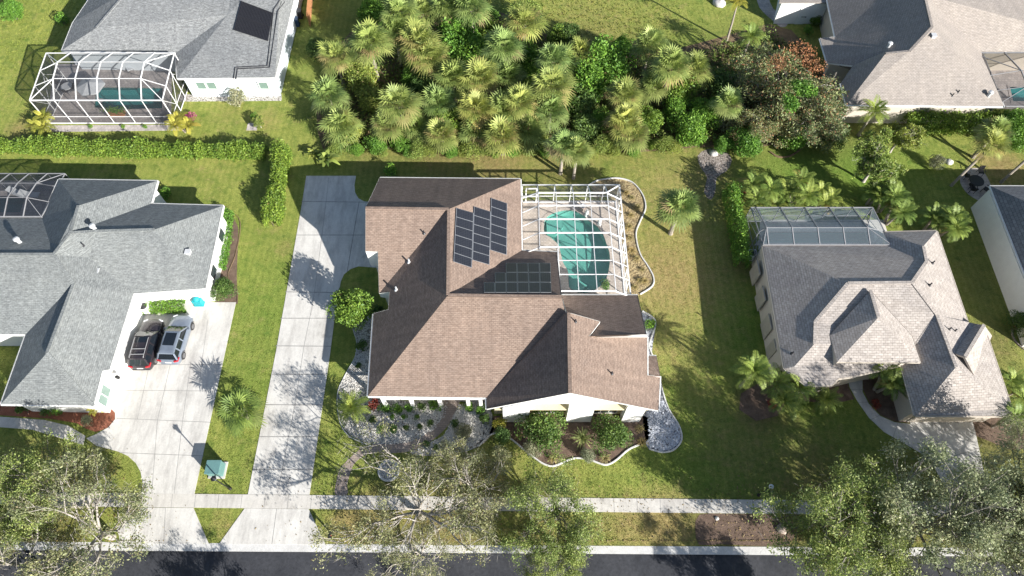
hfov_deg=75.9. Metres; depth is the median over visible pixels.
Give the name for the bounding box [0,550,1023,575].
road
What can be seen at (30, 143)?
hedge
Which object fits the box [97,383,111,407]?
window
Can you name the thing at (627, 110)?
fan palm
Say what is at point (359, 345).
dark shrub
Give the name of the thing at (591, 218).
pool enclosure
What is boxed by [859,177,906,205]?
foxtail palm
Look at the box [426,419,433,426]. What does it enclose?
dark shrub
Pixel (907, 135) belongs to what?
young tree
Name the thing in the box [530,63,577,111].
fan palm
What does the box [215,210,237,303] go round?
mulch bed
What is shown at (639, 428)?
straw grass clump
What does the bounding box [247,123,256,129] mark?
paving
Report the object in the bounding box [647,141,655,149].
tall shrub
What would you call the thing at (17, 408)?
dark shrub
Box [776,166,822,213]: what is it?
clumping palm
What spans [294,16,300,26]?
wheelie bin
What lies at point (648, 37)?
fan palm
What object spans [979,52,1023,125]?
pool enclosure
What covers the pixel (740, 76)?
grey shrub
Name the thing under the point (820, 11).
door
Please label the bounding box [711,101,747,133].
grey shrub
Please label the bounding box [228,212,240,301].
garden edging
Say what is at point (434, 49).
fan palm
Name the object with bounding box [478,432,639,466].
garden edging
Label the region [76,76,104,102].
patio umbrella
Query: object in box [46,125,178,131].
paving
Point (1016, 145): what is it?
leafy tree
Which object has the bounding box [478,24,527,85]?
fan palm
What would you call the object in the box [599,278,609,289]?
shrub
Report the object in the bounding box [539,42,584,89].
fan palm
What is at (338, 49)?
fan palm
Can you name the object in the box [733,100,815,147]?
grey twiggy tree
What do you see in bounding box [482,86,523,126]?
fan palm
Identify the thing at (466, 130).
fan palm
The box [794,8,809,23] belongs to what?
door
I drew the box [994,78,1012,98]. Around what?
pool deck
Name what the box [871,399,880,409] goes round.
red shrub
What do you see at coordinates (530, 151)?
vine thicket
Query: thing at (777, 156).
garden edging
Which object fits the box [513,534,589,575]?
oak tree
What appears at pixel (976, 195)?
paving
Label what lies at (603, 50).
leafy tree
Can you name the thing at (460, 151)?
vine thicket
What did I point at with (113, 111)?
planter box
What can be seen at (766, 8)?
path
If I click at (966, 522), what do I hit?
silver oak tree
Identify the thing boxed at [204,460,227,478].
transformer box
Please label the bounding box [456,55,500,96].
fan palm
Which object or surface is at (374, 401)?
red shrub
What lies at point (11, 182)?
pool enclosure
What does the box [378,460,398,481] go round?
stone ring
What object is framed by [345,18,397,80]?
fan palm
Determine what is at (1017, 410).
feather palm
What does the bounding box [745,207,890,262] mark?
pool enclosure
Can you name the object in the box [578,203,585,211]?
fountain bowl
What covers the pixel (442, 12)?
fan palm
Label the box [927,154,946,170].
grey shrub
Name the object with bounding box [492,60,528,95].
fan palm
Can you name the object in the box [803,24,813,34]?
shrub
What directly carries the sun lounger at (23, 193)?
on the pool deck at (38, 205)
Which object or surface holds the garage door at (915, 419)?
in the house at (833, 315)
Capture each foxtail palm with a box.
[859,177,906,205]
[868,186,896,212]
[869,363,907,400]
[879,181,919,225]
[916,201,970,231]
[935,204,972,241]
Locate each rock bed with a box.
[178,94,281,101]
[338,316,493,455]
[642,312,680,450]
[698,149,731,199]
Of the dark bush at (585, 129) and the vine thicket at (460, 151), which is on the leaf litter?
the dark bush at (585, 129)
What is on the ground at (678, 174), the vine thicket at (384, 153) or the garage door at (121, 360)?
the vine thicket at (384, 153)
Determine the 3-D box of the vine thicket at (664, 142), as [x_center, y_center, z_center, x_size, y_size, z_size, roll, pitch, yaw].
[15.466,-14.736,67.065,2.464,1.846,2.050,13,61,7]
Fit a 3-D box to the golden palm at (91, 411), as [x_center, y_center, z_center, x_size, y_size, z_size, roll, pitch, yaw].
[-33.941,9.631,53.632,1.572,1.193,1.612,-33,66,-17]
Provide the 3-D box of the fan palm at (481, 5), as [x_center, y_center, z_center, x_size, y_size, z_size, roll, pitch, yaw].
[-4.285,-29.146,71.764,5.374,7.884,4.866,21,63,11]
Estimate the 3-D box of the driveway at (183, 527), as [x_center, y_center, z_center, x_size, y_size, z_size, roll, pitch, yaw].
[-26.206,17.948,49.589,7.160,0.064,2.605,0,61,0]
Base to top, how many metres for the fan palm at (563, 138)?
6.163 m
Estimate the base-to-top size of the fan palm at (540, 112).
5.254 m
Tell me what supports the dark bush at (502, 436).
on the mulch bed at (569, 447)
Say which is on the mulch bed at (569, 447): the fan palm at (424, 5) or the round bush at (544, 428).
the round bush at (544, 428)
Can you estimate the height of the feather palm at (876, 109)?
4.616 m
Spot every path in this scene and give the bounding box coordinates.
[0,417,84,444]
[335,400,459,494]
[757,0,787,26]
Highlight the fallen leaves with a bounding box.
[1,409,1013,541]
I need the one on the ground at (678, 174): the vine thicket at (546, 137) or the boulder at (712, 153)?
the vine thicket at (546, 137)
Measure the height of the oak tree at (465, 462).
5.916 m
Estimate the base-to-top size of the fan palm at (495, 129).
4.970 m
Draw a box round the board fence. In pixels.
[306,0,312,26]
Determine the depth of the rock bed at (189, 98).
71.40 m
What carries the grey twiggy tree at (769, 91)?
on the leaf litter
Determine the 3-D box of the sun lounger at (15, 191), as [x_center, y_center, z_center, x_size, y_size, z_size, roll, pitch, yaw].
[-48.749,-9.408,64.584,1.852,0.753,0.660,19,62,10]
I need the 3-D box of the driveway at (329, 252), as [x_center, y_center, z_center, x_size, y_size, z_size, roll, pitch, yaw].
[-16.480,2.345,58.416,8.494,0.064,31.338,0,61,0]
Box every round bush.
[209,277,239,301]
[513,410,567,456]
[590,412,634,456]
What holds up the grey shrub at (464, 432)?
on the rock bed at (368, 326)
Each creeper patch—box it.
[781,91,800,112]
[788,79,817,97]
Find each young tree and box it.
[251,115,263,128]
[850,126,908,187]
[880,121,927,152]
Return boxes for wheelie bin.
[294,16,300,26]
[296,8,303,18]
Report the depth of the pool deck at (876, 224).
63.09 m
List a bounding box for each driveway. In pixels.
[86,302,235,493]
[117,508,208,543]
[219,508,325,544]
[248,176,375,494]
[849,380,983,495]
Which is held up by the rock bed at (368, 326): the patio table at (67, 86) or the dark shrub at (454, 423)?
the dark shrub at (454, 423)
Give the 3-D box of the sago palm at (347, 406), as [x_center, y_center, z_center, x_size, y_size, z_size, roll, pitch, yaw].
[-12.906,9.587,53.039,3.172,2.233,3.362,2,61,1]
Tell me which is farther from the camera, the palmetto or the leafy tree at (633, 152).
the leafy tree at (633, 152)
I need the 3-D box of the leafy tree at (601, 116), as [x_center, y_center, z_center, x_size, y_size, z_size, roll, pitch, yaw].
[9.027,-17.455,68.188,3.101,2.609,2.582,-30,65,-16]
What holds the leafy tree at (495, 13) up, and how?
on the ground at (678, 174)
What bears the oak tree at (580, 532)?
on the ground at (678, 174)
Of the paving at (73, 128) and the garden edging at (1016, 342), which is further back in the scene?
the paving at (73, 128)
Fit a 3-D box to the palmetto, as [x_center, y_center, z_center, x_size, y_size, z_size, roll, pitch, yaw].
[-21.629,9.686,52.371,4.007,3.411,4.276,-36,67,-18]
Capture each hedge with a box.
[0,132,268,161]
[145,299,185,314]
[217,208,234,270]
[260,138,293,225]
[721,181,752,268]
[900,108,1004,136]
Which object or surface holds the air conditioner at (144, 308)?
on the driveway at (157, 428)
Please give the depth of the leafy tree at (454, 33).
70.44 m
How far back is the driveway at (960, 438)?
53.05 m
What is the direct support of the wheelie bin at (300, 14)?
on the ground at (678, 174)
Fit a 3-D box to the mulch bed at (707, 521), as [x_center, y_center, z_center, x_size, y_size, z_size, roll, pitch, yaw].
[17.528,18.221,49.450,7.541,0.038,2.359,0,61,0]
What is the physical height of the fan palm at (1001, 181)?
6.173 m
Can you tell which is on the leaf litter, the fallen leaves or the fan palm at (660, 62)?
the fan palm at (660, 62)
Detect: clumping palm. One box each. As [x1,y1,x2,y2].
[736,169,785,214]
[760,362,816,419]
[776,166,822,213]
[805,180,843,214]
[1000,366,1023,406]
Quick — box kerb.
[0,541,1020,555]
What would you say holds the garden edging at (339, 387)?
on the rock bed at (368, 326)
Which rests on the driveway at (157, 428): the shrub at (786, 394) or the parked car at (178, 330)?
the parked car at (178, 330)
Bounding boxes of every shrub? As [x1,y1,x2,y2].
[14,406,28,413]
[38,408,50,416]
[46,408,62,415]
[53,11,69,25]
[80,414,93,426]
[159,185,171,199]
[226,87,246,106]
[250,112,258,121]
[325,287,373,331]
[355,339,369,351]
[368,398,379,411]
[368,415,377,422]
[370,304,384,317]
[376,425,384,434]
[377,404,391,412]
[383,163,397,176]
[389,403,402,414]
[390,423,396,432]
[404,403,415,412]
[417,402,426,411]
[422,440,429,448]
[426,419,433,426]
[427,400,443,410]
[431,106,465,135]
[450,419,458,426]
[453,422,473,441]
[462,401,473,411]
[475,406,484,414]
[476,16,501,42]
[479,414,489,423]
[491,147,501,158]
[519,76,550,108]
[522,439,544,457]
[546,23,566,44]
[579,447,595,463]
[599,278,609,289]
[636,105,664,134]
[644,319,655,328]
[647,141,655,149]
[658,71,700,102]
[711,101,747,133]
[728,68,763,106]
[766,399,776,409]
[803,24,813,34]
[809,15,820,25]
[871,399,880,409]
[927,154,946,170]
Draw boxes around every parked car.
[128,319,164,370]
[157,315,194,364]
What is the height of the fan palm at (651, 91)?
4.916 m
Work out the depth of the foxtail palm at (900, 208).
60.84 m
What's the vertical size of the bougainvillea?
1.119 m
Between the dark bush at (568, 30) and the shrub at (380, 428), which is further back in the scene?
the dark bush at (568, 30)
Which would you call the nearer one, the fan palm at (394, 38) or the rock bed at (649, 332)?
the rock bed at (649, 332)
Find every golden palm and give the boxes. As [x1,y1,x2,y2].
[24,107,57,135]
[86,408,103,415]
[164,110,200,135]
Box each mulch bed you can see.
[0,401,114,431]
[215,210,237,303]
[480,414,650,464]
[695,513,793,545]
[739,382,853,420]
[863,377,909,422]
[973,417,1023,449]
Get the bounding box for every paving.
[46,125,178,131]
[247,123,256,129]
[960,168,990,199]
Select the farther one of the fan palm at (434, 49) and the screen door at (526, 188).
the fan palm at (434, 49)
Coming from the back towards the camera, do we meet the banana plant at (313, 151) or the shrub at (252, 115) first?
the shrub at (252, 115)
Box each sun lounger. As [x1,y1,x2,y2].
[13,188,22,198]
[17,189,40,198]
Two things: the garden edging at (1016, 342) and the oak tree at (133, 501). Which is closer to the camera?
the oak tree at (133, 501)
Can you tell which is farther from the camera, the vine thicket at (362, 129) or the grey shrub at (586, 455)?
the vine thicket at (362, 129)
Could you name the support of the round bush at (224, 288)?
on the mulch bed at (232, 275)
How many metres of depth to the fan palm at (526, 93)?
65.17 m
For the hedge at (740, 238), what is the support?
on the ground at (678, 174)
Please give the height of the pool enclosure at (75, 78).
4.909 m
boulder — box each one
[709,150,717,155]
[713,0,725,7]
[776,523,786,533]
[945,159,953,164]
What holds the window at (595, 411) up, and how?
in the house at (481, 306)
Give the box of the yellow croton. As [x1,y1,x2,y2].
[492,416,506,428]
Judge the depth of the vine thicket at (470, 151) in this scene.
66.25 m
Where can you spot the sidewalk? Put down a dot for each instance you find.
(303, 501)
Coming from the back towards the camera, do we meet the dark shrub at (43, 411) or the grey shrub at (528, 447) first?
the dark shrub at (43, 411)
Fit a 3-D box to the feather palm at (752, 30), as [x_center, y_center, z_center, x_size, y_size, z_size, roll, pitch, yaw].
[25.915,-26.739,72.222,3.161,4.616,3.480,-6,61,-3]
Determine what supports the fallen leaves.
on the ground at (678, 174)
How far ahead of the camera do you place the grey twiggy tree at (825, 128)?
64.66 m
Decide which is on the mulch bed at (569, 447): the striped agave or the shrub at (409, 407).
the striped agave
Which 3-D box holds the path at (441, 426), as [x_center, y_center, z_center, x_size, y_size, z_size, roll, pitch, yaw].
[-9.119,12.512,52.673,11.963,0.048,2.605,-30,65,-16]
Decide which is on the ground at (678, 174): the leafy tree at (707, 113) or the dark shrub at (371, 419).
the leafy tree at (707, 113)
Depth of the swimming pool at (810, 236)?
63.16 m
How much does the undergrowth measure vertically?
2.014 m
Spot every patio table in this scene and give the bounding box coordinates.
[60,82,72,92]
[969,175,983,186]
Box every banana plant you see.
[303,146,320,158]
[316,149,342,169]
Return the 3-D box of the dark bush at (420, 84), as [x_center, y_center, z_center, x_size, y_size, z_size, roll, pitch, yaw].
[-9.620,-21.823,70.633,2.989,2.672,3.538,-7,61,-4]
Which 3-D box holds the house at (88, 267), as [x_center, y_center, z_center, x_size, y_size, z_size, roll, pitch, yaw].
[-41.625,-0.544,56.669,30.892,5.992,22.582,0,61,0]
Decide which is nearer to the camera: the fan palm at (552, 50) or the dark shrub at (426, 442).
the dark shrub at (426, 442)
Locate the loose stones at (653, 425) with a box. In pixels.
[646,400,680,450]
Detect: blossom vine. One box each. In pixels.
[767,53,790,73]
[779,39,816,63]
[801,53,827,77]
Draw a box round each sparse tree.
[307,416,504,575]
[365,504,461,575]
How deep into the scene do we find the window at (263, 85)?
70.10 m
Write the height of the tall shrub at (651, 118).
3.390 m
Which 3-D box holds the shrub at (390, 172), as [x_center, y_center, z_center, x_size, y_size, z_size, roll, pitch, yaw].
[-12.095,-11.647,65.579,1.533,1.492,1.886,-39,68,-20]
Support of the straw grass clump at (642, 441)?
on the mulch bed at (569, 447)
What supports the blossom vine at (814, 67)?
attached to the grey twiggy tree at (769, 91)
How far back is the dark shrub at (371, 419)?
53.20 m
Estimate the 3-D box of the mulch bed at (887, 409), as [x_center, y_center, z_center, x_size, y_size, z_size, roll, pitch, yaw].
[31.576,8.990,54.670,4.372,0.042,4.693,0,61,0]
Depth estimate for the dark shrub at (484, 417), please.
53.08 m
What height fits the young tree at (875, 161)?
5.638 m
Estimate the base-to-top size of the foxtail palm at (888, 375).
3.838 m
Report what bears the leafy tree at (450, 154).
on the ground at (678, 174)
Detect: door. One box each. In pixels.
[113,317,139,375]
[525,188,536,202]
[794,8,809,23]
[810,8,825,23]
[907,417,973,421]
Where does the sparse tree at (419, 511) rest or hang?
on the ground at (678, 174)
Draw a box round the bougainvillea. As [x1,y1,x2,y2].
[185,111,196,119]
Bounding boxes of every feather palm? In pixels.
[728,351,773,389]
[735,21,763,59]
[854,94,890,136]
[990,401,1023,430]
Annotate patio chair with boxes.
[54,79,63,87]
[968,185,978,193]
[976,165,985,176]
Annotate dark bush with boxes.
[305,37,329,62]
[409,72,434,98]
[493,425,511,446]
[554,22,581,44]
[565,83,601,121]
[571,110,601,144]
[701,68,738,97]
[818,122,851,153]
[1001,309,1023,337]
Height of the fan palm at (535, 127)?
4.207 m
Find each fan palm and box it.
[307,74,352,117]
[313,40,356,85]
[316,103,365,154]
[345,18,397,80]
[369,107,405,142]
[373,83,425,133]
[379,0,423,59]
[379,14,411,66]
[396,16,446,79]
[401,112,429,143]
[404,0,440,28]
[405,34,452,83]
[418,81,458,122]
[422,116,459,156]
[424,0,467,26]
[428,57,469,105]
[450,0,494,39]
[454,89,502,134]
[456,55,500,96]
[456,113,489,147]
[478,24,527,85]
[479,114,523,159]
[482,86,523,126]
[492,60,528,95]
[501,2,551,46]
[502,82,539,130]
[505,110,548,156]
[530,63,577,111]
[532,91,570,134]
[533,41,573,83]
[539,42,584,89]
[541,127,583,174]
[563,136,595,179]
[564,35,598,66]
[599,101,642,141]
[603,74,644,119]
[609,116,651,154]
[627,26,670,77]
[637,69,674,105]
[648,42,693,105]
[652,186,702,235]
[675,49,714,91]
[707,83,744,129]
[950,126,1013,186]
[968,114,1016,158]
[999,160,1023,183]
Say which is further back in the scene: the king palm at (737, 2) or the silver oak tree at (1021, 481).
the king palm at (737, 2)
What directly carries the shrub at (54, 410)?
on the mulch bed at (102, 421)
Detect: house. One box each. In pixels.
[0,179,228,412]
[61,0,302,96]
[365,177,660,421]
[749,230,1011,421]
[773,0,1023,123]
[971,185,1023,346]
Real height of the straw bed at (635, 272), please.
0.040 m
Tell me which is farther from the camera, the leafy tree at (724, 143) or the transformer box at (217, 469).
the leafy tree at (724, 143)
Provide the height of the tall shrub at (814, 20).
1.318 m
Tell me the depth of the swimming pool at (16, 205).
65.51 m
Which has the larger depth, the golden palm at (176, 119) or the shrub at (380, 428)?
the golden palm at (176, 119)
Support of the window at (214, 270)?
in the house at (88, 267)
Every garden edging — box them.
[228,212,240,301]
[337,329,372,446]
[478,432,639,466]
[590,177,654,293]
[642,311,682,452]
[769,147,803,157]
[1011,326,1023,349]
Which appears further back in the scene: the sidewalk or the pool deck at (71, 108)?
the pool deck at (71, 108)
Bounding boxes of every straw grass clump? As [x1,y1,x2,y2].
[598,452,610,465]
[624,223,633,232]
[627,247,637,254]
[631,203,642,211]
[633,423,645,434]
[635,437,646,447]
[640,276,648,284]
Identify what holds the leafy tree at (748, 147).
on the ground at (678, 174)
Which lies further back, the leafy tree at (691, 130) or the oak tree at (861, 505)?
the leafy tree at (691, 130)
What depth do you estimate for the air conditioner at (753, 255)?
60.66 m
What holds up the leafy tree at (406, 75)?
on the ground at (678, 174)
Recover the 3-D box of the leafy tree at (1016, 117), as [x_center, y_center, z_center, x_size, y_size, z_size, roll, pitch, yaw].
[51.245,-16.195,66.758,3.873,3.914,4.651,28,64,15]
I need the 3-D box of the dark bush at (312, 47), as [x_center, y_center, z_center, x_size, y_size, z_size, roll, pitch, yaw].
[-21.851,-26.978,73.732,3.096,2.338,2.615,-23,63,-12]
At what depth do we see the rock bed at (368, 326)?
53.81 m
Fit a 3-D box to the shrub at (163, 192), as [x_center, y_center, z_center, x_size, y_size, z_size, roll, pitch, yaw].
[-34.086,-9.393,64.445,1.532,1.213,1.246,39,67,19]
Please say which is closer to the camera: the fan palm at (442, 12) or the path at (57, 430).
the path at (57, 430)
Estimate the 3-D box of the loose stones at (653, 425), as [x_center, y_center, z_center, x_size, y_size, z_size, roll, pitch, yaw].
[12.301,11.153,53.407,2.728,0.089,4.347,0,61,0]
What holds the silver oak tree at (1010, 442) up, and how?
on the ground at (678, 174)
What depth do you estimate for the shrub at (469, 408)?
53.72 m
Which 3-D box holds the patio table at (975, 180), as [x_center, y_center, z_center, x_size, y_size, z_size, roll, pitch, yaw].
[45.989,-10.464,65.230,1.440,0.760,1.440,0,61,0]
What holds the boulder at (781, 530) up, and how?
on the mulch bed at (707, 521)
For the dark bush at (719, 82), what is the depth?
69.56 m
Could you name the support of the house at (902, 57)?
on the ground at (678, 174)
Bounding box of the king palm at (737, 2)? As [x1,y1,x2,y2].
[724,0,747,40]
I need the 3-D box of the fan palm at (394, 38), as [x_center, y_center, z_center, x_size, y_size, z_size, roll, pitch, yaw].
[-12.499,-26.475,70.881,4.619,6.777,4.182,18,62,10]
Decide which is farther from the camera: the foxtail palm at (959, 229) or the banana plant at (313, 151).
the banana plant at (313, 151)
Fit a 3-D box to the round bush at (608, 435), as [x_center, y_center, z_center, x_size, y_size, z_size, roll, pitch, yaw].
[7.632,11.410,51.900,3.698,2.566,3.310,-21,63,-11]
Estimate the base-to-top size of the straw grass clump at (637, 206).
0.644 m
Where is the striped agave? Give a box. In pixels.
[570,427,594,448]
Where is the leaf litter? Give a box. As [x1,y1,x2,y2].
[316,2,833,151]
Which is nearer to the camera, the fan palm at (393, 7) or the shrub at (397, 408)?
the shrub at (397, 408)
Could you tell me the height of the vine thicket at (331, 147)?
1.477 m
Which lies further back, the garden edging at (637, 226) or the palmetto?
the garden edging at (637, 226)
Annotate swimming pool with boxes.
[0,196,25,214]
[91,85,165,110]
[541,208,612,293]
[754,229,873,245]
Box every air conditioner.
[140,302,151,314]
[749,249,756,260]
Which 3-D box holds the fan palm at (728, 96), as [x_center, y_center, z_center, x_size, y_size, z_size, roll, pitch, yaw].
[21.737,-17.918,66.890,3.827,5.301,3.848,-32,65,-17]
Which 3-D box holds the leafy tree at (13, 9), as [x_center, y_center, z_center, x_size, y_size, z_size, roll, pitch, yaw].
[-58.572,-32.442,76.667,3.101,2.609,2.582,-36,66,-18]
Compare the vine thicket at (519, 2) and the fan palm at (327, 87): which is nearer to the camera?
the fan palm at (327, 87)
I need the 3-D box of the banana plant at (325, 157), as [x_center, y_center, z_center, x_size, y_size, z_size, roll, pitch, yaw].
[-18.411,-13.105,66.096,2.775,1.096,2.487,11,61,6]
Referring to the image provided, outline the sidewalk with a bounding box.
[0,492,1013,515]
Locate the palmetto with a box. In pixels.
[216,385,267,437]
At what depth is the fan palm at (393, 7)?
68.81 m
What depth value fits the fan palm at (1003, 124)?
63.69 m
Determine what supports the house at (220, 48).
on the ground at (678, 174)
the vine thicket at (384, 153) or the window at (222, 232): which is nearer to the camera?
the window at (222, 232)
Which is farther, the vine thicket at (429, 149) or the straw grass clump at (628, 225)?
the vine thicket at (429, 149)
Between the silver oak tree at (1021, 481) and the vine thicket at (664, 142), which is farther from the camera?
the vine thicket at (664, 142)
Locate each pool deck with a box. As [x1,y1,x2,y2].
[19,191,51,215]
[46,64,171,123]
[521,200,625,293]
[758,220,886,249]
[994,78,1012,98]
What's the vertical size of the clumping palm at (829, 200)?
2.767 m
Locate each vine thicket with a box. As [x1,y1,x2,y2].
[325,141,343,153]
[336,118,367,144]
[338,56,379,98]
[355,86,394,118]
[375,148,387,156]
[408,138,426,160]
[420,143,437,157]
[457,146,466,157]
[460,140,484,160]
[475,144,492,155]
[505,0,541,26]
[521,143,539,156]
[535,134,549,152]
[586,144,597,159]
[591,133,618,154]
[606,141,620,157]
[652,135,675,154]
[666,140,682,153]
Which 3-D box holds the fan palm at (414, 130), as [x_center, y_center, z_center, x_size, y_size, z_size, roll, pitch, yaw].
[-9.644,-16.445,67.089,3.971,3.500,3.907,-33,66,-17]
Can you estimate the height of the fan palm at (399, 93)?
6.413 m
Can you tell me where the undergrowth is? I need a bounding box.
[320,2,835,153]
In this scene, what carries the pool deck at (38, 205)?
on the ground at (678, 174)
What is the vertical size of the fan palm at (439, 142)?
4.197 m
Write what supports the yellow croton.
on the mulch bed at (569, 447)
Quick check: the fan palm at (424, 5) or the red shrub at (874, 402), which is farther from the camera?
the fan palm at (424, 5)
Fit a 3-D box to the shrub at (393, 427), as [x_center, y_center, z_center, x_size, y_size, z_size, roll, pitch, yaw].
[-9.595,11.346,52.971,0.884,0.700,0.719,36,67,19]
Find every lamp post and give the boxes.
[210,476,231,489]
[757,484,773,496]
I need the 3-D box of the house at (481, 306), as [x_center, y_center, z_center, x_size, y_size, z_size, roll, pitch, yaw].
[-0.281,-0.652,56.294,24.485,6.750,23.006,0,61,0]
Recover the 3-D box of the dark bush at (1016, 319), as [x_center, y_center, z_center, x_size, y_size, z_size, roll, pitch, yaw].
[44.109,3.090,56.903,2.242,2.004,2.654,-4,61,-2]
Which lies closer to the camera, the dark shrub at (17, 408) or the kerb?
the kerb
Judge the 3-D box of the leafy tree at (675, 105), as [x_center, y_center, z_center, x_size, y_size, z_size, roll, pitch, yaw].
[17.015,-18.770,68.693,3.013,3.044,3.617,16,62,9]
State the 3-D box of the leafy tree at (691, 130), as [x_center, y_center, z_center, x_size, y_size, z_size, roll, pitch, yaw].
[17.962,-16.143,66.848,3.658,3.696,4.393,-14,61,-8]
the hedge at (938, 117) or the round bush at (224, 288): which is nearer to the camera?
the round bush at (224, 288)
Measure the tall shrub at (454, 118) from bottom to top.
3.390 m
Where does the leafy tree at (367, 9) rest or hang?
on the ground at (678, 174)
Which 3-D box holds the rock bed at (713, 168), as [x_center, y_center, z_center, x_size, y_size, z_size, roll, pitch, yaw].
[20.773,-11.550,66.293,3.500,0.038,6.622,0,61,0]
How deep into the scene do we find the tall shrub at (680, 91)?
68.15 m
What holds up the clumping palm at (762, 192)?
on the ground at (678, 174)
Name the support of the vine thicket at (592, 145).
on the ground at (678, 174)
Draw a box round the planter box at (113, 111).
[98,105,127,115]
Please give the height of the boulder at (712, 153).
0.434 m
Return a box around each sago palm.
[334,389,370,424]
[809,387,843,414]
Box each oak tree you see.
[0,426,85,550]
[0,485,78,575]
[4,440,157,575]
[426,435,515,542]
[498,450,607,569]
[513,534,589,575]
[746,449,927,575]
[795,477,930,575]
[847,435,1023,575]
[937,456,1023,548]
[939,477,1023,575]
[964,405,1023,523]
[1010,457,1023,540]
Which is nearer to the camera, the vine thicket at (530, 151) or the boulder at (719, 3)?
the vine thicket at (530, 151)
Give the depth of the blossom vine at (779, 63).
63.66 m
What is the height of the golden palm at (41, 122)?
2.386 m
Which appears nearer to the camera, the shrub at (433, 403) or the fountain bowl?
the shrub at (433, 403)
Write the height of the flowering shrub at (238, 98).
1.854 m
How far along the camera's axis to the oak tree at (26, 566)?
45.33 m
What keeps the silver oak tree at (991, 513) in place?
on the ground at (678, 174)
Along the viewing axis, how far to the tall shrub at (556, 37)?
73.81 m
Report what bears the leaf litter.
on the ground at (678, 174)
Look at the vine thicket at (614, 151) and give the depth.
66.63 m
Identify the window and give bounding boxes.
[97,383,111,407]
[194,81,207,89]
[205,81,217,89]
[210,263,217,281]
[218,227,224,244]
[257,81,269,89]
[594,410,617,412]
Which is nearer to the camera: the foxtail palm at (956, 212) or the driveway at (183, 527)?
the driveway at (183, 527)
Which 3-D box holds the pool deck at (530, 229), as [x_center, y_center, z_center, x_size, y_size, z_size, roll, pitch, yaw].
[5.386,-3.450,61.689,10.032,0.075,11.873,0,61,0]
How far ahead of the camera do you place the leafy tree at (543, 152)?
66.59 m
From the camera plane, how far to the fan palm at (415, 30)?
67.86 m
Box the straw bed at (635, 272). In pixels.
[592,179,652,295]
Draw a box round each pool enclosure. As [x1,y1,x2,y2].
[0,173,69,216]
[29,53,188,122]
[522,184,630,295]
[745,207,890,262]
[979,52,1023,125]
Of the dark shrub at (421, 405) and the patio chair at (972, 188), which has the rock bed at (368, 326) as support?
the dark shrub at (421, 405)
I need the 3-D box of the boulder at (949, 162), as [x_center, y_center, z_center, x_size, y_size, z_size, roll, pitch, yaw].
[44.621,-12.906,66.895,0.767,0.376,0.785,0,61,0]
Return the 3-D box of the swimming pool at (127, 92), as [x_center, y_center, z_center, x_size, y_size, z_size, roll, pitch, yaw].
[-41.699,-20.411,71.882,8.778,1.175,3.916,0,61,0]
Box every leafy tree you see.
[0,0,23,20]
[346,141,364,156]
[356,0,390,25]
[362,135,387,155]
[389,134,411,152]
[400,65,420,87]
[403,144,415,157]
[435,15,486,60]
[441,143,458,158]
[449,34,496,79]
[474,2,499,26]
[504,144,520,157]
[508,39,539,67]
[518,62,540,85]
[538,146,550,158]
[569,52,614,102]
[580,33,640,87]
[587,106,611,133]
[611,33,636,56]
[627,145,640,157]
[661,93,690,123]
[667,110,708,147]
[689,96,724,129]
[713,134,734,154]
[727,125,763,157]
[774,116,807,151]
[1000,108,1023,147]
[1009,132,1023,153]
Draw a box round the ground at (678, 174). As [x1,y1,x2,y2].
[0,0,1023,547]
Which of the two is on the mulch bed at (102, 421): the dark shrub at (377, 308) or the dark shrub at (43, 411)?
the dark shrub at (43, 411)
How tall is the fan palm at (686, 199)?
6.008 m
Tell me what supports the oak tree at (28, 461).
on the ground at (678, 174)
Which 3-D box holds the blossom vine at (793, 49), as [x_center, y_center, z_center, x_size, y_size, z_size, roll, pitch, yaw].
[28.285,-23.406,64.674,2.798,1.165,3.464,-38,67,-19]
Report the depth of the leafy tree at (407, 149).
66.44 m
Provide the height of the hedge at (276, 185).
2.647 m
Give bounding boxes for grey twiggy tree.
[726,38,849,137]
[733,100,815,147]
[783,76,850,153]
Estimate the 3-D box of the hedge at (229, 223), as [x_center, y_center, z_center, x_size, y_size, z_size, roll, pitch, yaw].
[-27.224,-4.608,61.697,1.854,1.236,6.713,-4,61,-2]
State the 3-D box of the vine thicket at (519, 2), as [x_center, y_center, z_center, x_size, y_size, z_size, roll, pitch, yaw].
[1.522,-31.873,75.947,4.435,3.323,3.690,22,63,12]
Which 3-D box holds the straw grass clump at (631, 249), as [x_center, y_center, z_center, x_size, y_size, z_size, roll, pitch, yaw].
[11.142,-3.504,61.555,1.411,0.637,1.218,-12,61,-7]
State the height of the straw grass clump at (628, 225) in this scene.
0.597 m

